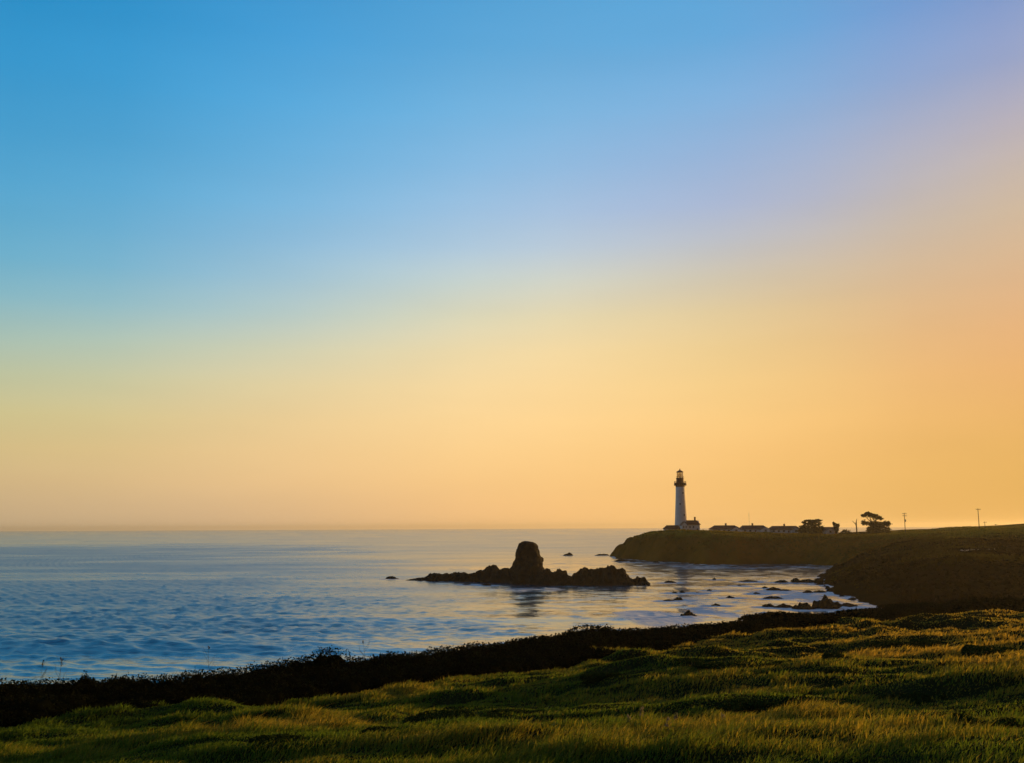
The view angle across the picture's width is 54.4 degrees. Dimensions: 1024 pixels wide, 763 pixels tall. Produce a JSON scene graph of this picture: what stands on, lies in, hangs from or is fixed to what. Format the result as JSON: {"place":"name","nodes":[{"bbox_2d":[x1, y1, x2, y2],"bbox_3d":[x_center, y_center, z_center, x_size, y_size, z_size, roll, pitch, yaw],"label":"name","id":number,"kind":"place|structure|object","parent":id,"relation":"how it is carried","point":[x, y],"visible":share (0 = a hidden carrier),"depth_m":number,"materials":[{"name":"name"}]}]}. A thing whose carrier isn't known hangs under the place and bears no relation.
{"place":"outdoors","nodes":[
{"label":"outdoors","id":0,"kind":"place"},
{"bbox_2d":[0,527,943,684],"bbox_3d":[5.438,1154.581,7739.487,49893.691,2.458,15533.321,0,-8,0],"label":"sea","id":1,"kind":"structure","parent":0,"point":[98,605],"depth_m":285.41,"materials":[{"name":"teal liquid"}]},
{"bbox_2d":[407,541,649,585],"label":"sea stack","id":2,"kind":"object","parent":1,"relation":"in","point":[526,568],"visible":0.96,"depth_m":341.04,"materials":[{"name":"brown stone"}]},
{"bbox_2d":[614,558,627,561],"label":"sea rock","id":3,"kind":"object","parent":1,"relation":"in","point":[620,560],"visible":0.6,"depth_m":556.85,"materials":[{"name":"brown stone"}]},
{"bbox_2d":[680,610,696,615],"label":"sea rock","id":4,"kind":"object","parent":1,"relation":"in","point":[687,613],"visible":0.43,"depth_m":213.04,"materials":[{"name":"brown stone"}]},
{"bbox_2d":[738,580,756,581],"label":"sea rock","id":5,"kind":"object","parent":1,"relation":"in","point":[747,581],"visible":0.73,"depth_m":350.83,"materials":[{"name":"brown stone"}]},
{"bbox_2d":[762,604,773,606],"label":"sea rock","id":6,"kind":"object","parent":1,"relation":"in","point":[767,605],"visible":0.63,"depth_m":239.26,"materials":[{"name":"brown stone"}]},
{"bbox_2d":[763,596,783,598],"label":"sea rock","id":7,"kind":"object","parent":1,"relation":"in","point":[772,597],"visible":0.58,"depth_m":265.99,"materials":[{"name":"brown stone"}]},
{"bbox_2d":[766,587,780,590],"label":"sea rock","id":8,"kind":"object","parent":1,"relation":"in","point":[773,589],"visible":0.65,"depth_m":301.10,"materials":[{"name":"brown stone"}]},
{"bbox_2d":[774,580,787,582],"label":"sea rock","id":9,"kind":"object","parent":1,"relation":"in","point":[782,581],"visible":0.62,"depth_m":343.51,"materials":[{"name":"brown stone"}]},
{"bbox_2d":[773,603,792,607],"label":"sea rock","id":10,"kind":"object","parent":1,"relation":"in","point":[782,605],"visible":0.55,"depth_m":237.14,"materials":[{"name":"brown stone"}]},
{"bbox_2d":[791,578,800,582],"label":"sea rock","id":11,"kind":"object","parent":1,"relation":"in","point":[795,580],"visible":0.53,"depth_m":342.97,"materials":[{"name":"brown stone"}]},
{"bbox_2d":[791,602,815,609],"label":"sea rock","id":12,"kind":"object","parent":1,"relation":"in","point":[803,606],"visible":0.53,"depth_m":231.95,"materials":[{"name":"brown stone"}]},
{"bbox_2d":[800,579,814,582],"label":"sea rock","id":13,"kind":"object","parent":1,"relation":"in","point":[807,581],"visible":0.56,"depth_m":342.80,"materials":[{"name":"brown stone"}]},
{"bbox_2d":[811,594,842,608],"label":"sea rock","id":14,"kind":"object","parent":1,"relation":"in","point":[825,602],"visible":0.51,"depth_m":233.16,"materials":[{"name":"brown stone"}]},
{"bbox_2d":[842,602,857,606],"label":"sea rock","id":15,"kind":"object","parent":1,"relation":"in","point":[846,604],"visible":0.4,"depth_m":238.96,"materials":[{"name":"brown stone"}]},
{"bbox_2d":[0,610,1023,762],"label":"bluff","id":16,"kind":"structure","parent":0,"point":[967,622],"depth_m":28.37,"materials":[{"name":"plant"}]},
{"bbox_2d":[64,670,104,689],"bbox_3d":[-16.018,12.207,37.278,1.788,2.746,1.201,0,-8,0],"label":"bush","id":17,"kind":"object","parent":16,"relation":"on","point":[88,679],"visible":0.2,"depth_m":37.24,"materials":[{"name":"green plant"}]},
{"bbox_2d":[99,674,142,687],"bbox_3d":[-15.105,12.509,38.120,2.198,2.684,1.374,0,-8,0],"label":"bush","id":18,"kind":"object","parent":16,"relation":"on","point":[120,678],"visible":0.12,"depth_m":38.16,"materials":[{"name":"green plant"}]},
{"bbox_2d":[256,706,304,719],"bbox_3d":[-6.493,9.551,28.660,1.791,0.392,1.117,0,-8,0],"label":"scrub mat","id":19,"kind":"object","parent":16,"relation":"on","point":[267,714],"visible":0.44,"depth_m":28.41,"materials":[{"name":"green plant"}]},
{"bbox_2d":[248,725,395,753],"bbox_3d":[-3.198,6.086,16.960,2.722,0.400,2.157,0,-8,0],"label":"scrub mat","id":20,"kind":"object","parent":16,"relation":"on","point":[261,739],"visible":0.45,"depth_m":16.90,"materials":[{"name":"green plant"}]},
{"bbox_2d":[281,645,365,671],"bbox_3d":[-8.794,13.979,45.565,4.761,3.858,2.805,0,-8,0],"label":"bush","id":21,"kind":"object","parent":16,"relation":"on","point":[338,657],"visible":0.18,"depth_m":45.65,"materials":[{"name":"green plant"}]},
{"bbox_2d":[330,694,376,705],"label":"scrub mat","id":22,"kind":"object","parent":16,"relation":"on","point":[343,702],"visible":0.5,"depth_m":37.40,"materials":[{"name":"green plant"}]},
{"bbox_2d":[371,651,414,664],"bbox_3d":[-5.859,14.384,48.587,3.492,2.552,2.123,0,-8,0],"label":"bush","id":23,"kind":"object","parent":16,"relation":"on","point":[385,655],"visible":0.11,"depth_m":48.57,"materials":[{"name":"green plant"}]},
{"bbox_2d":[402,708,549,723],"bbox_3d":[-0.400,8.316,24.739,4.442,0.387,2.456,-2,-9,14],"label":"scrub mat","id":24,"kind":"object","parent":16,"relation":"on","point":[436,715],"visible":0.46,"depth_m":24.97,"materials":[{"name":"green plant"}]},
{"bbox_2d":[0,609,1023,762],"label":"grass","id":25,"kind":"structure","parent":16,"relation":"on","point":[609,734],"depth_m":21.50,"materials":[{"name":"green plant"}]},
{"bbox_2d":[0,598,1023,727],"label":"coastal scrub","id":26,"kind":"object","parent":16,"relation":"on","point":[267,684],"visible":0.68,"depth_m":45.03,"materials":[{"name":"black plant"}]},
{"bbox_2d":[564,623,628,636],"bbox_3d":[5.347,17.333,64.867,5.110,3.247,3.088,0,-8,0],"label":"bush","id":27,"kind":"object","parent":16,"relation":"on","point":[597,627],"visible":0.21,"depth_m":64.84,"materials":[{"name":"green plant"}]},
{"bbox_2d":[676,656,804,671],"bbox_3d":[7.602,9.088,31.953,5.128,0.440,2.935,-3,-9,21],"label":"scrub mat","id":28,"kind":"object","parent":16,"relation":"on","point":[698,663],"visible":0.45,"depth_m":31.97,"materials":[{"name":"green plant"}]},
{"bbox_2d":[718,697,805,714],"bbox_3d":[6.325,7.840,23.914,2.986,0.501,1.990,0,-8,0],"label":"scrub mat","id":29,"kind":"object","parent":16,"relation":"on","point":[741,704],"visible":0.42,"depth_m":23.62,"materials":[{"name":"green plant"}]},
{"bbox_2d":[737,610,816,620],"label":"bush","id":30,"kind":"object","parent":16,"relation":"on","point":[768,613],"visible":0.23,"depth_m":89.36,"materials":[{"name":"green plant"}]},
{"bbox_2d":[821,651,850,659],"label":"scrub mat","id":31,"kind":"object","parent":16,"relation":"on","point":[826,656],"visible":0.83,"depth_m":31.70,"materials":[{"name":"green plant"}]},
{"bbox_2d":[820,666,856,675],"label":"scrub mat","id":32,"kind":"object","parent":16,"relation":"on","point":[828,671],"visible":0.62,"depth_m":28.56,"materials":[{"name":"green plant"}]},
{"bbox_2d":[866,638,951,647],"bbox_3d":[20.427,13.341,50.917,4.626,0.561,2.602,0,-8,0],"label":"scrub mat","id":33,"kind":"object","parent":16,"relation":"on","point":[916,642],"visible":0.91,"depth_m":50.70,"materials":[{"name":"green plant"}]},
{"bbox_2d":[878,691,951,703],"bbox_3d":[9.875,7.556,23.778,2.037,0.394,1.769,0,-8,0],"label":"scrub mat","id":34,"kind":"object","parent":16,"relation":"on","point":[919,698],"visible":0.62,"depth_m":23.68,"materials":[{"name":"green plant"}]},
{"bbox_2d":[953,708,1023,728],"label":"scrub mat","id":35,"kind":"object","parent":16,"relation":"on","point":[1011,723],"visible":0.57,"depth_m":15.44,"materials":[{"name":"green plant"}]},
{"bbox_2d":[961,644,1019,657],"bbox_3d":[17.128,9.747,36.131,3.009,0.498,1.850,6,-10,-37],"label":"scrub mat","id":36,"kind":"object","parent":16,"relation":"on","point":[977,650],"visible":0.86,"depth_m":35.74,"materials":[{"name":"green plant"}]},
{"bbox_2d":[0,0,1023,530],"label":"sky","id":37,"kind":"structure","parent":0,"point":[265,264],"materials":[{"name":"blue"}]},
{"bbox_2d":[610,526,1023,607],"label":"headland","id":38,"kind":"structure","parent":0,"point":[634,549],"depth_m":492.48,"materials":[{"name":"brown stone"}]},
{"bbox_2d":[663,525,680,529],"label":"oil house","id":39,"kind":"structure","parent":38,"relation":"on","point":[670,527],"depth_m":600.03,"materials":[{"name":"red"}]},
{"bbox_2d":[674,469,687,526],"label":"lighthouse","id":40,"kind":"object","parent":38,"relation":"on","point":[680,507],"visible":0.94,"depth_m":605.48,"materials":[{"name":"paint"}]},
{"bbox_2d":[679,517,700,529],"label":"fog signal building","id":41,"kind":"structure","parent":38,"relation":"on","point":[694,524],"depth_m":597.55,"materials":[{"name":"white paint"}]},
{"bbox_2d":[709,523,741,530],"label":"cottage","id":42,"kind":"structure","parent":38,"relation":"on","point":[725,527],"depth_m":593.58,"materials":[{"name":"white"}]},
{"bbox_2d":[740,523,770,531],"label":"cottage","id":43,"kind":"structure","parent":38,"relation":"on","point":[755,528],"depth_m":599.40,"materials":[{"name":"white"}]},
{"bbox_2d":[769,524,798,532],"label":"cottage","id":44,"kind":"structure","parent":38,"relation":"on","point":[784,529],"depth_m":599.19,"materials":[{"name":"white"}]},
{"bbox_2d":[797,519,824,533],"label":"cypress tree","id":45,"kind":"object","parent":38,"relation":"on","point":[812,527],"visible":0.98,"depth_m":588.05,"materials":[{"name":"green plant"}]},
{"bbox_2d":[822,527,837,533],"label":"cottage","id":46,"kind":"structure","parent":38,"relation":"on","point":[829,530],"depth_m":593.14,"materials":[{"name":"white"}]},
{"bbox_2d":[832,522,839,533],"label":"pine tree","id":47,"kind":"object","parent":38,"relation":"on","point":[836,526],"visible":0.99,"depth_m":590.95,"materials":[{"name":"green plant"}]},
{"bbox_2d":[839,529,853,533],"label":"shrub","id":48,"kind":"object","parent":38,"relation":"on","point":[844,531],"visible":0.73,"depth_m":586.66,"materials":[{"name":"green plant"}]},
{"bbox_2d":[861,511,891,533],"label":"cypress tree","id":49,"kind":"object","parent":38,"relation":"on","point":[876,526],"visible":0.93,"depth_m":565.13,"materials":[{"name":"green plant"}]},
{"bbox_2d":[890,523,1023,530],"bbox_3d":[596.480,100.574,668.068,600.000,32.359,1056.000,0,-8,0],"label":"inland hill","id":50,"kind":"structure","parent":0,"point":[1016,525],"depth_m":704.80,"materials":[{"name":"green plant"}]}
]}

